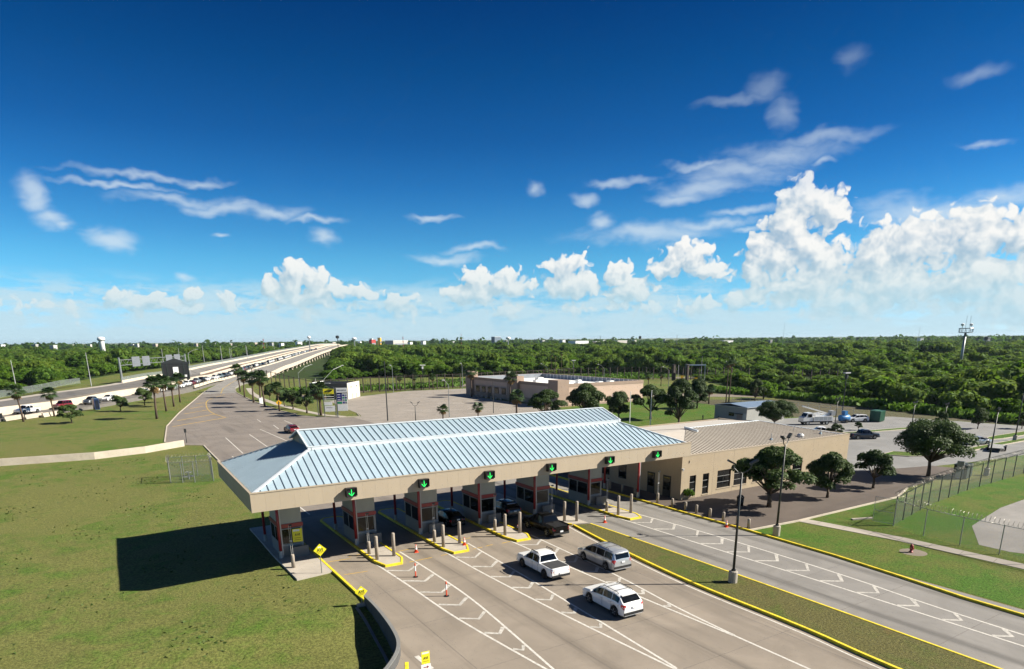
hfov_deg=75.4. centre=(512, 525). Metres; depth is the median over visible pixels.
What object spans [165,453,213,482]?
wire enclosure
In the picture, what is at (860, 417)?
sport utility vehicle
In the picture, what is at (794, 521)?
kerb
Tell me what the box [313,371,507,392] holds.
border fence
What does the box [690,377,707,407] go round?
live oak
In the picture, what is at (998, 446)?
flatbed trailer
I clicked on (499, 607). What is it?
toll plaza road
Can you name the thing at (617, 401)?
live oak
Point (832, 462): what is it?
live oak
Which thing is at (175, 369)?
access door
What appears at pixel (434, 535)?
bollard
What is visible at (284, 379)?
border fence
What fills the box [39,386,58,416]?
fan palm
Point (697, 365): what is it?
gantry frame
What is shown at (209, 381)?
concrete barrier
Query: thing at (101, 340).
water tower
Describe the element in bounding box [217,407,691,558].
toll canopy
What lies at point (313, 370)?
forest floor
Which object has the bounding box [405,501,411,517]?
window
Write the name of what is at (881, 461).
live oak
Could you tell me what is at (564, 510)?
bollard
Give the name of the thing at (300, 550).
concrete block
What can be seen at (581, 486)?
window
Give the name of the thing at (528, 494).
window
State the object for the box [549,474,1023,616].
kerb
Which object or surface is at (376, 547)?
bollard
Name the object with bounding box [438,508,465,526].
saloon car
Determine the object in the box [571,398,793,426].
office lawn
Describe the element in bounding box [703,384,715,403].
fan palm
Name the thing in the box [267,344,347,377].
bridge parapet
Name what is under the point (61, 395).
highway carriageway
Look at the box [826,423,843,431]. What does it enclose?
young tree
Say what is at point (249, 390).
footpath
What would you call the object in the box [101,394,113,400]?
saloon car
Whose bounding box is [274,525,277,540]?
window
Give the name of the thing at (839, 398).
lamp post
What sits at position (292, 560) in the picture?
bollard
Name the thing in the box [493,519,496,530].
bollard
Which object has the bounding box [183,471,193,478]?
pump valve
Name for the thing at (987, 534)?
gravel yard
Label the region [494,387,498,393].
window
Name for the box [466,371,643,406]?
stucco building
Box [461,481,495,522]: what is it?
toll booth
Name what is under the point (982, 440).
saloon car
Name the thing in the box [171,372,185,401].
fan palm
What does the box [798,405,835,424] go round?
bucket truck
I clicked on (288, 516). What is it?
toll booth
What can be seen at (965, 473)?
transformer cabinet
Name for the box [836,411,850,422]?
tank trailer
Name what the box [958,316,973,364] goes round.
lookout mast
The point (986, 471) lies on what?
lamp post
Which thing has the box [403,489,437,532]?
toll booth
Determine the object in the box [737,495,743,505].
litter bin
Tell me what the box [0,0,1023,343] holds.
sky
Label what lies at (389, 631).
retaining wall
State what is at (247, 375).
fan palm
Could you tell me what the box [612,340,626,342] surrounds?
town building
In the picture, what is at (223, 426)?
approach road
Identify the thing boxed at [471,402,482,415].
fan palm
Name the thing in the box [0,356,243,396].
forest floor
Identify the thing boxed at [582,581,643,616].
sport utility vehicle
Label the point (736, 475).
window
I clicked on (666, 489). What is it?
door
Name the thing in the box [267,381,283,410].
fan palm
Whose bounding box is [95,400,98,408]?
door
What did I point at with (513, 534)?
toll island
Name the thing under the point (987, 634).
bypass lane road
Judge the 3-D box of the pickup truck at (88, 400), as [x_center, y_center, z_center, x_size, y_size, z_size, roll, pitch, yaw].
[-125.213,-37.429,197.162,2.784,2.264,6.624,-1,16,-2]
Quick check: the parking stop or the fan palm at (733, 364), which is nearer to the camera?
the parking stop
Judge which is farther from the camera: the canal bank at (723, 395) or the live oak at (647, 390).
the canal bank at (723, 395)
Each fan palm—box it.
[4,383,27,421]
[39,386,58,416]
[142,375,165,418]
[152,373,170,410]
[164,376,179,406]
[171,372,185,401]
[230,363,243,391]
[236,370,247,397]
[243,372,255,402]
[250,370,267,397]
[251,371,269,406]
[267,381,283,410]
[308,381,330,415]
[395,374,403,388]
[410,373,418,389]
[428,373,435,389]
[437,404,448,418]
[464,366,477,396]
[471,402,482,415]
[503,371,517,402]
[508,389,523,412]
[549,352,553,373]
[644,372,652,384]
[658,372,665,385]
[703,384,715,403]
[723,360,732,402]
[728,358,736,402]
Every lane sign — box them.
[292,528,302,544]
[421,651,430,668]
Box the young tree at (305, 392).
[295,388,313,412]
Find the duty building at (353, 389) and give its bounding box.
[309,381,359,398]
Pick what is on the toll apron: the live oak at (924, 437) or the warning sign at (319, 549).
the warning sign at (319, 549)
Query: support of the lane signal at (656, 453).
attached to the toll canopy
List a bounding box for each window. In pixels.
[270,521,275,538]
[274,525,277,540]
[281,526,301,544]
[343,510,348,526]
[348,513,353,530]
[357,515,374,531]
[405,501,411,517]
[411,504,417,520]
[422,506,436,521]
[463,493,469,508]
[470,496,477,511]
[481,497,494,512]
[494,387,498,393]
[500,387,505,394]
[517,485,523,499]
[524,488,532,502]
[537,489,547,503]
[569,478,576,491]
[577,480,587,494]
[591,481,600,494]
[602,466,609,474]
[618,464,626,478]
[689,475,695,496]
[701,473,708,494]
[716,469,730,488]
[733,472,746,485]
[792,458,801,470]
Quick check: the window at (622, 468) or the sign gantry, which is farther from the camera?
the sign gantry
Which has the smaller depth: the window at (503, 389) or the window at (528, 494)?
the window at (528, 494)
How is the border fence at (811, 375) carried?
on the ground at (150, 607)
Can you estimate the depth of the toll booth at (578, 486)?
76.05 m
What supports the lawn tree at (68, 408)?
on the ground at (150, 607)
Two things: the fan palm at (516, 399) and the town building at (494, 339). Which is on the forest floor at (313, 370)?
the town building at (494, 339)
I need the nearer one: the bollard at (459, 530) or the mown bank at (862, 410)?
the bollard at (459, 530)
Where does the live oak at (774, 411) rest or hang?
on the side parking lot at (884, 442)
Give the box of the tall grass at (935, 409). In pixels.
[710,385,1021,424]
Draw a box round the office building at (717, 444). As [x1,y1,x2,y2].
[601,418,849,499]
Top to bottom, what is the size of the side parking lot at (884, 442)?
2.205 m
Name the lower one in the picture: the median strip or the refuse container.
the refuse container
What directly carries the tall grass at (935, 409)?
on the ground at (150, 607)
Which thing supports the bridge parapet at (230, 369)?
on the median deck at (212, 372)
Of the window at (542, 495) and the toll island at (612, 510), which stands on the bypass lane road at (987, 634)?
the toll island at (612, 510)
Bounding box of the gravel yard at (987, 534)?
[972,500,1023,553]
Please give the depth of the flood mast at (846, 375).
169.51 m
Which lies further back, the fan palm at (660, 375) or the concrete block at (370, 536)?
the fan palm at (660, 375)
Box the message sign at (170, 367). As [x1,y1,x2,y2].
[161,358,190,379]
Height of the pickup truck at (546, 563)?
1.900 m
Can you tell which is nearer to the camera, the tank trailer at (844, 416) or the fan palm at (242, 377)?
the tank trailer at (844, 416)
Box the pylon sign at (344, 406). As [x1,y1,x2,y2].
[322,387,347,416]
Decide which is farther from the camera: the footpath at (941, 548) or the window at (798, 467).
the window at (798, 467)
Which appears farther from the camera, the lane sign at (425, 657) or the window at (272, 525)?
the window at (272, 525)
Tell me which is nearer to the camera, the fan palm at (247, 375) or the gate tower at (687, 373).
the fan palm at (247, 375)
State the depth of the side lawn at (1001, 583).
63.19 m
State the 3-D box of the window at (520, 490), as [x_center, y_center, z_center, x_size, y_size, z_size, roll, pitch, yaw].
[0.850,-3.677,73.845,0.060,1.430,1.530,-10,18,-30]
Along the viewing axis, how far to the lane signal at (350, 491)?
53.52 m
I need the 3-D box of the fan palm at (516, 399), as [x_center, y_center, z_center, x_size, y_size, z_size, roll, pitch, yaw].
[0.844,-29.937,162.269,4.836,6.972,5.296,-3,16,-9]
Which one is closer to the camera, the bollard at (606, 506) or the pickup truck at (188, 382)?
the bollard at (606, 506)
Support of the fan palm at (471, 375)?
on the ground at (150, 607)
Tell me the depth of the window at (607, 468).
88.23 m
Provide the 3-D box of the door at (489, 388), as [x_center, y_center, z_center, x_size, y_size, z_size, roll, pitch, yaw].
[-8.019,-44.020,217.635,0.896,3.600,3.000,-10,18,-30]
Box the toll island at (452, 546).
[378,508,468,553]
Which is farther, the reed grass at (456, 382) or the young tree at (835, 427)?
the reed grass at (456, 382)
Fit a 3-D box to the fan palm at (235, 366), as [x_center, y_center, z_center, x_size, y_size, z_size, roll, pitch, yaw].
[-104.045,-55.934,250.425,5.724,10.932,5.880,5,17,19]
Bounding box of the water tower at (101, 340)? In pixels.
[97,337,105,350]
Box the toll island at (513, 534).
[438,500,530,541]
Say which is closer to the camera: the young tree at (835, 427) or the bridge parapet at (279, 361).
the young tree at (835, 427)
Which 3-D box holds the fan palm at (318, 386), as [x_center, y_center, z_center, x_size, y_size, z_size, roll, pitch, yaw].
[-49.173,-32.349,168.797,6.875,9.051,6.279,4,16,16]
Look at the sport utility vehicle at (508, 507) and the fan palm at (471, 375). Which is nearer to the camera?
the sport utility vehicle at (508, 507)
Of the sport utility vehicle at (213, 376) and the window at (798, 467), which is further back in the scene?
the sport utility vehicle at (213, 376)
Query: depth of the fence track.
281.76 m
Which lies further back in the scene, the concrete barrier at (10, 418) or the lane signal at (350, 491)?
the concrete barrier at (10, 418)
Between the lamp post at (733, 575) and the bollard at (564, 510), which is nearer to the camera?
the lamp post at (733, 575)
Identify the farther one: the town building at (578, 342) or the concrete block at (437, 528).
the town building at (578, 342)
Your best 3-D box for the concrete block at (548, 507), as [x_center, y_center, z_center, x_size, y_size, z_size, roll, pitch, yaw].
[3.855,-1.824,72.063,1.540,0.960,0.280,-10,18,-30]
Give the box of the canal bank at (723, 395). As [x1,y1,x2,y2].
[653,393,852,397]
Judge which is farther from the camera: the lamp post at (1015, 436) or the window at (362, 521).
the lamp post at (1015, 436)
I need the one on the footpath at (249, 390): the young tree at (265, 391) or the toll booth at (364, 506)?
the young tree at (265, 391)
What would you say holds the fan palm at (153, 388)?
on the ground at (150, 607)
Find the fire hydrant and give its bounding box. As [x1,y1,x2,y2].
[908,544,913,552]
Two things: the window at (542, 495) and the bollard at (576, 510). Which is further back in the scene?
the window at (542, 495)
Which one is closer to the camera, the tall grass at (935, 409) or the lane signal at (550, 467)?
the lane signal at (550, 467)
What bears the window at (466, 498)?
in the toll booth at (470, 500)
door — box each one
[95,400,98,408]
[173,367,178,372]
[485,386,491,396]
[647,471,654,492]
[662,475,670,496]
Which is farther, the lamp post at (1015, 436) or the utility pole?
the utility pole
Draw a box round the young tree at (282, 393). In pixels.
[276,388,288,405]
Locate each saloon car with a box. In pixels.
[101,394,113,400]
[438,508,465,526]
[962,436,991,444]
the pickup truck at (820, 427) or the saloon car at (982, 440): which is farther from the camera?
the pickup truck at (820, 427)
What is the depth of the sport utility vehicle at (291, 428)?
137.11 m
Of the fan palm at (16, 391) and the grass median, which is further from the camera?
the fan palm at (16, 391)
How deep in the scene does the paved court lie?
78.36 m
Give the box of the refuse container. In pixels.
[869,409,885,421]
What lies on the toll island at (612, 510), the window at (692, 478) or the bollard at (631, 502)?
the bollard at (631, 502)
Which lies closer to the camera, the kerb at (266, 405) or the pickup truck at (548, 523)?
the pickup truck at (548, 523)
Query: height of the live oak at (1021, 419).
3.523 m
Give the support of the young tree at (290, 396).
on the ground at (150, 607)
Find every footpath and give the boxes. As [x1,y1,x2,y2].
[246,388,344,416]
[799,519,1023,568]
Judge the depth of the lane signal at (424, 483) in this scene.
56.68 m
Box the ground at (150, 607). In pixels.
[0,335,1023,668]
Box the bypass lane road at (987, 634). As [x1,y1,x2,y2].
[495,475,1023,668]
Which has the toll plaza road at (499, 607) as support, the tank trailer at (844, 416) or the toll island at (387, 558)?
the toll island at (387, 558)
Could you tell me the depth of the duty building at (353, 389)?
216.54 m
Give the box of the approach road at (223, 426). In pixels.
[165,393,461,517]
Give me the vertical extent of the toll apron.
1.770 m
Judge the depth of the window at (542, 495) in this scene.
72.08 m
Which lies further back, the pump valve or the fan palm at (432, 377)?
the fan palm at (432, 377)
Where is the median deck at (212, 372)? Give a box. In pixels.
[202,345,323,374]
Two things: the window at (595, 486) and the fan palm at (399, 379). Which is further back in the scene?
the fan palm at (399, 379)
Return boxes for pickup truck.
[13,405,40,413]
[82,396,101,404]
[184,380,191,385]
[516,546,569,578]
[523,511,568,536]
[813,426,825,430]
[848,429,879,439]
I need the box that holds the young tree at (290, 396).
[280,389,297,408]
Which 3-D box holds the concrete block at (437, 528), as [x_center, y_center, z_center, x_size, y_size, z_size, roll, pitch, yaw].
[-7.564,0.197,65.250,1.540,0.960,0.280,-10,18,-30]
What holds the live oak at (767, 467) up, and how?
on the paved court
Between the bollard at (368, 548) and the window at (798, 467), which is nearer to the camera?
the bollard at (368, 548)
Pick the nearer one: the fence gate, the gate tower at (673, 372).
the fence gate
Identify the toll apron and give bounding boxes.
[250,525,363,601]
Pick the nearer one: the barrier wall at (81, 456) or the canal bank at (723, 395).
the barrier wall at (81, 456)
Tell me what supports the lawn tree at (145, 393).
on the ground at (150, 607)
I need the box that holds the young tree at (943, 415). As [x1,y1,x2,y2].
[935,411,949,420]
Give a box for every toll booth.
[269,507,303,556]
[341,497,376,542]
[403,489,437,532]
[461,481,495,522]
[515,474,549,512]
[568,468,601,503]
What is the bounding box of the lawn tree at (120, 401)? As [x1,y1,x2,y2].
[111,395,128,410]
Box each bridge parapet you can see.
[121,343,322,382]
[200,344,328,373]
[214,344,339,374]
[232,345,334,377]
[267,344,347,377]
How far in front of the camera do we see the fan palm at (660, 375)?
260.64 m
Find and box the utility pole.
[384,361,387,420]
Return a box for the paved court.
[553,466,953,528]
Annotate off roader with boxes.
[53,400,72,408]
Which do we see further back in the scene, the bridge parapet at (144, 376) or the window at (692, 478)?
the bridge parapet at (144, 376)
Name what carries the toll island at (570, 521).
on the toll plaza road at (499, 607)
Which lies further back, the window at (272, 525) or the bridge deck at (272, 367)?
the bridge deck at (272, 367)
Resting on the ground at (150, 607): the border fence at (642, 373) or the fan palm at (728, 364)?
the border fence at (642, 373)
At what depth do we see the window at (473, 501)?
69.03 m
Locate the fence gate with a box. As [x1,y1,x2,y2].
[872,496,896,523]
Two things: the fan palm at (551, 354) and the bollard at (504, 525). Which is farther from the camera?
the fan palm at (551, 354)
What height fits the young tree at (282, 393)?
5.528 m
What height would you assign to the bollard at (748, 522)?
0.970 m
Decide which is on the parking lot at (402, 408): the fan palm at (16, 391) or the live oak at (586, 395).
the live oak at (586, 395)
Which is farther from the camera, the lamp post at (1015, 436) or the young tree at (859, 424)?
the young tree at (859, 424)
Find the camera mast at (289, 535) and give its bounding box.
[288,524,292,550]
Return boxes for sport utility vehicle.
[210,374,219,379]
[284,424,298,433]
[496,498,521,517]
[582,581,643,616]
[850,414,868,421]
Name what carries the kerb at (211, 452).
on the approach road at (223, 426)
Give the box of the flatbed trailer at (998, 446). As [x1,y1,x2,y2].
[987,444,1006,450]
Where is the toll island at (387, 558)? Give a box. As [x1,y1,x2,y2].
[320,516,402,566]
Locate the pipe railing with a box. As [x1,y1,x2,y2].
[732,397,853,412]
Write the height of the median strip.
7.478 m
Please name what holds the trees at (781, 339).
on the ground at (150, 607)
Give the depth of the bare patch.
58.64 m
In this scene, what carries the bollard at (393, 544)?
on the toll island at (387, 558)
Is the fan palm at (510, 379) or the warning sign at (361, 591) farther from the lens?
the fan palm at (510, 379)
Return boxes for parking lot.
[330,389,560,424]
[773,417,1023,470]
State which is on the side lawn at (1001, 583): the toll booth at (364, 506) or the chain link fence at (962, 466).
the chain link fence at (962, 466)
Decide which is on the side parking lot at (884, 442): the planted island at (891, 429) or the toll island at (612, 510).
the planted island at (891, 429)
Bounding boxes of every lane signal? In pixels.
[345,487,357,497]
[418,478,429,487]
[484,470,494,479]
[546,463,556,471]
[605,456,614,463]
[652,450,661,457]
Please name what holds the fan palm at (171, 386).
on the ground at (150, 607)
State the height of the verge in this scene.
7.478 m
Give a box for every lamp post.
[727,459,758,583]
[772,433,791,535]
[835,397,840,422]
[983,407,1000,475]
[1012,392,1023,439]
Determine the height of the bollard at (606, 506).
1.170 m
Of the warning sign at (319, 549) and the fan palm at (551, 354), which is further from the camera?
the fan palm at (551, 354)
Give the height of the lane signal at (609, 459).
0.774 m
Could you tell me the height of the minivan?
1.839 m
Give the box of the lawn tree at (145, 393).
[134,387,152,405]
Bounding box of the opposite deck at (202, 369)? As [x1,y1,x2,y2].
[189,344,324,374]
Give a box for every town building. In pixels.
[385,340,407,344]
[491,337,500,343]
[568,341,588,343]
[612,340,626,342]
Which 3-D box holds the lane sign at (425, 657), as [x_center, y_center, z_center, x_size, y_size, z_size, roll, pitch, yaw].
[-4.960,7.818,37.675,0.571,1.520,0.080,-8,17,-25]
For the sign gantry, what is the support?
on the ground at (150, 607)
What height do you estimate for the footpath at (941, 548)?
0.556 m
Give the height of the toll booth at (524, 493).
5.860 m
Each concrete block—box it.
[291,544,309,557]
[365,532,381,544]
[428,522,442,533]
[487,512,501,523]
[542,504,554,512]
[595,495,606,504]
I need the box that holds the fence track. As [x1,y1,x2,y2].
[302,377,694,397]
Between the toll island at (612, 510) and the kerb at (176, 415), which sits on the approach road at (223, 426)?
the kerb at (176, 415)
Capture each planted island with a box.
[842,427,907,432]
[885,438,1023,456]
[986,431,1023,439]
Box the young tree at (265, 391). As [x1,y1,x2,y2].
[263,383,275,399]
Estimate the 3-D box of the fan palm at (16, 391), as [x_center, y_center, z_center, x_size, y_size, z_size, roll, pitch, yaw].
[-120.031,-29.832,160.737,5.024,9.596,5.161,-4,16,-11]
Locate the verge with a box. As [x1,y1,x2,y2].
[0,378,145,400]
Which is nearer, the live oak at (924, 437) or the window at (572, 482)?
the window at (572, 482)
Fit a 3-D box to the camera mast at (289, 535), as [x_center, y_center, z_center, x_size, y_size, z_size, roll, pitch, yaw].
[-18.438,1.127,55.127,0.300,2.570,0.120,-10,18,-30]
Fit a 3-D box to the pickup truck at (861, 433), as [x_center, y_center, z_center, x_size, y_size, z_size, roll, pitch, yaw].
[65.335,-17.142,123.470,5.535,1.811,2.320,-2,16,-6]
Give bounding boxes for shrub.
[683,489,694,495]
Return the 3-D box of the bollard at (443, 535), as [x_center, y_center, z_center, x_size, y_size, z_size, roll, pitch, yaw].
[-6.386,0.907,60.525,0.310,2.120,0.302,-10,18,-30]
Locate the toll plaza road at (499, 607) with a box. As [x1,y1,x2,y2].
[301,490,889,668]
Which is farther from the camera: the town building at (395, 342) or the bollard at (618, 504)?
the town building at (395, 342)
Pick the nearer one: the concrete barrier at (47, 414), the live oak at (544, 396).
the live oak at (544, 396)
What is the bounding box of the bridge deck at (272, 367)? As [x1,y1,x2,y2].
[222,345,339,377]
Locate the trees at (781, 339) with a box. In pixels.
[0,334,1023,349]
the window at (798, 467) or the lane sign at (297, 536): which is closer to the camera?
the lane sign at (297, 536)
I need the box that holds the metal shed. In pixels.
[713,400,783,421]
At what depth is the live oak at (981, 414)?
134.21 m
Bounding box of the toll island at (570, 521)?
[495,493,588,525]
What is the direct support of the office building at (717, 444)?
on the paved court
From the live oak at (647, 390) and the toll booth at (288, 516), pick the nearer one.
the toll booth at (288, 516)
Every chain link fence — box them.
[893,449,1023,521]
[893,496,1023,554]
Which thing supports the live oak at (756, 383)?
on the mown bank at (862, 410)
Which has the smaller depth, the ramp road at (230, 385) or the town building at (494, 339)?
the ramp road at (230, 385)
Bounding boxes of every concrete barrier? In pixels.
[3,414,23,420]
[24,412,42,418]
[41,411,58,416]
[194,375,231,387]
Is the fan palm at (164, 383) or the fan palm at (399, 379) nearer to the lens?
the fan palm at (164, 383)
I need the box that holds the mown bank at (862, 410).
[692,399,1019,424]
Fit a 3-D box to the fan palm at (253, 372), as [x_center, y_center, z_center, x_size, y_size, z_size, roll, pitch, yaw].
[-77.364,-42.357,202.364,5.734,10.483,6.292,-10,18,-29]
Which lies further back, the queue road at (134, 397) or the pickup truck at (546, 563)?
the queue road at (134, 397)
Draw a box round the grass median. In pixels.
[573,523,1001,668]
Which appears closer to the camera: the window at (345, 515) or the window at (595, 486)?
the window at (345, 515)
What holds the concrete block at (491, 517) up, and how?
on the toll island at (513, 534)
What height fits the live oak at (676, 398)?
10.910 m
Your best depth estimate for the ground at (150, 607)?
58.09 m
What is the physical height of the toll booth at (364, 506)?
5.860 m
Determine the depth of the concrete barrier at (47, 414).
172.25 m
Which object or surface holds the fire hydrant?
on the bare patch
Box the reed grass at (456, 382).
[284,372,671,390]
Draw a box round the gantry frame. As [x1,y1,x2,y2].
[685,364,705,374]
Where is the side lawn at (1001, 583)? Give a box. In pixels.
[754,470,1023,608]
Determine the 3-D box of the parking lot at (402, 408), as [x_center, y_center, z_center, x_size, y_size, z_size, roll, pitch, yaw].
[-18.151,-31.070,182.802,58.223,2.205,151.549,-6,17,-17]
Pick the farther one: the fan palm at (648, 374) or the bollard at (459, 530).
the fan palm at (648, 374)
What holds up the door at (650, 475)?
in the office building at (717, 444)
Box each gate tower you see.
[672,365,675,380]
[685,365,689,379]
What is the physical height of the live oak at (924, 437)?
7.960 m
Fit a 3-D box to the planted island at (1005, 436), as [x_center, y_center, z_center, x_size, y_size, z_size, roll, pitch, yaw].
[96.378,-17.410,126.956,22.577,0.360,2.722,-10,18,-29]
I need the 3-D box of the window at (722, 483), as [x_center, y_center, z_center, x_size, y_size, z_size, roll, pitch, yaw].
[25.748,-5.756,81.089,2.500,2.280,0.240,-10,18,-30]
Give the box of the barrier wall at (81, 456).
[0,440,184,465]
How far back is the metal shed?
147.83 m
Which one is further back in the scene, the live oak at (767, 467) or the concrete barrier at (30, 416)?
the concrete barrier at (30, 416)
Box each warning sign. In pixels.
[314,544,325,572]
[355,586,366,606]
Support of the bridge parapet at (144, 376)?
on the opposite deck at (202, 369)
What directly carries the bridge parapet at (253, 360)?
on the opposite deck at (202, 369)
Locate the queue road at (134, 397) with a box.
[0,380,223,421]
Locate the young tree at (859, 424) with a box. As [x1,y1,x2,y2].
[854,422,862,428]
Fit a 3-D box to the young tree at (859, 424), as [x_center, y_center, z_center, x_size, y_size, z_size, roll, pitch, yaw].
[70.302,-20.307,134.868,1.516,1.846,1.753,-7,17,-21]
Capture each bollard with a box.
[290,554,294,567]
[367,541,370,553]
[374,536,378,559]
[391,533,395,555]
[432,530,435,541]
[441,524,444,546]
[457,521,460,543]
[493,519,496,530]
[503,514,506,534]
[518,512,520,532]
[563,501,565,520]
[575,501,577,520]
[605,501,607,511]
[617,495,619,514]
[629,494,632,512]
[747,518,750,527]
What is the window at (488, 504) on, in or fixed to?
in the toll booth at (470, 500)
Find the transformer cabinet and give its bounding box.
[953,461,973,478]
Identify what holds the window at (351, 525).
in the toll booth at (364, 506)
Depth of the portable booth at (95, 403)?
186.27 m
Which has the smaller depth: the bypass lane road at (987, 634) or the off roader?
the bypass lane road at (987, 634)
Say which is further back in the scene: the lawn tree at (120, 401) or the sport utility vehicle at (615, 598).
the lawn tree at (120, 401)
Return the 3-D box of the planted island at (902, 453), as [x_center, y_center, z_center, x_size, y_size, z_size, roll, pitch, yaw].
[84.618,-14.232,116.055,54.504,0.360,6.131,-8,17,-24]
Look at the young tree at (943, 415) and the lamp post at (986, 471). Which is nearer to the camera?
the lamp post at (986, 471)
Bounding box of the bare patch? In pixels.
[899,548,926,555]
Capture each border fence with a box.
[251,368,312,387]
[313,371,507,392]
[516,367,749,379]
[793,369,846,378]
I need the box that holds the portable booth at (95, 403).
[91,398,99,409]
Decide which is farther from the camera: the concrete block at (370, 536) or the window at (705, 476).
the window at (705, 476)
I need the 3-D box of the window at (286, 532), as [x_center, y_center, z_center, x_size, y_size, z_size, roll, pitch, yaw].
[-19.544,0.862,58.531,1.710,1.430,0.060,-10,18,-30]
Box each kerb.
[164,391,204,441]
[203,445,219,460]
[235,391,296,414]
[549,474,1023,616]
[750,487,907,529]
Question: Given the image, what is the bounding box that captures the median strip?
[22,374,207,404]
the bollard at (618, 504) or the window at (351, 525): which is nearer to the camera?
the window at (351, 525)
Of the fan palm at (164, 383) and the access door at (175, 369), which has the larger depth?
the access door at (175, 369)
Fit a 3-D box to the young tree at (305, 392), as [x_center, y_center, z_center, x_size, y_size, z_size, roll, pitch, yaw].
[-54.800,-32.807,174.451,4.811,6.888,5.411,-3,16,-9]
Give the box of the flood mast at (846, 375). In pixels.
[842,372,850,409]
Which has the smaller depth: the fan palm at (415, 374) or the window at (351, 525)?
the window at (351, 525)
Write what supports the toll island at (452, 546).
on the toll plaza road at (499, 607)
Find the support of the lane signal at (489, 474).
attached to the toll canopy
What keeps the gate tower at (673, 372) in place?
on the ground at (150, 607)
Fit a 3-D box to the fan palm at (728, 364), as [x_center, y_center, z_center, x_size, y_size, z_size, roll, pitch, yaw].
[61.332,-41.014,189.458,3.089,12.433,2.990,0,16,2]
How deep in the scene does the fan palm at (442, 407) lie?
151.11 m
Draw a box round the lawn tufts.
[0,459,335,667]
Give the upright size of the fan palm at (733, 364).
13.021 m
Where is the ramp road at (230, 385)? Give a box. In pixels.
[202,377,255,393]
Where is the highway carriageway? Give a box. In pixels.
[0,374,201,406]
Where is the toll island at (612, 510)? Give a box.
[549,486,641,519]
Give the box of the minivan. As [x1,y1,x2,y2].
[577,541,630,570]
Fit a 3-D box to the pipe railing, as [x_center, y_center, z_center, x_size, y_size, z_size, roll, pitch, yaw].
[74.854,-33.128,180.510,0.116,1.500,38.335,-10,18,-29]
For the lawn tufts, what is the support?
on the ground at (150, 607)
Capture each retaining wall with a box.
[0,373,213,414]
[355,595,400,668]
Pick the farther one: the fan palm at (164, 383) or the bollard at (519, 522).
the fan palm at (164, 383)
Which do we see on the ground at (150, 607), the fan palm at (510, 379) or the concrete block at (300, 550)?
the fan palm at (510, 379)
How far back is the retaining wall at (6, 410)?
196.00 m
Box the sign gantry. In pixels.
[117,354,185,379]
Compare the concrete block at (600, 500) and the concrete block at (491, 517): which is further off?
the concrete block at (600, 500)
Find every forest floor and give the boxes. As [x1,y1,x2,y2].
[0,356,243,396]
[213,340,862,399]
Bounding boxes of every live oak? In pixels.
[527,389,567,412]
[566,382,605,409]
[605,390,629,417]
[631,384,669,418]
[657,378,698,422]
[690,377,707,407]
[730,445,817,507]
[746,379,766,400]
[755,399,799,422]
[806,451,855,497]
[854,449,895,487]
[893,418,979,475]
[971,407,989,428]
[1014,412,1023,428]
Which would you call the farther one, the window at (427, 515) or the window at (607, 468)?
the window at (607, 468)
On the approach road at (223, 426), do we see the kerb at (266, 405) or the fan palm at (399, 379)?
the kerb at (266, 405)
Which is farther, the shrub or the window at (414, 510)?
the shrub
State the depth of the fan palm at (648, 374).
244.26 m
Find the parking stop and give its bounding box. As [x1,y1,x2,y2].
[851,517,872,519]
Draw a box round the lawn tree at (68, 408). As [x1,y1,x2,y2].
[56,404,83,422]
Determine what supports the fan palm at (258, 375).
on the ground at (150, 607)

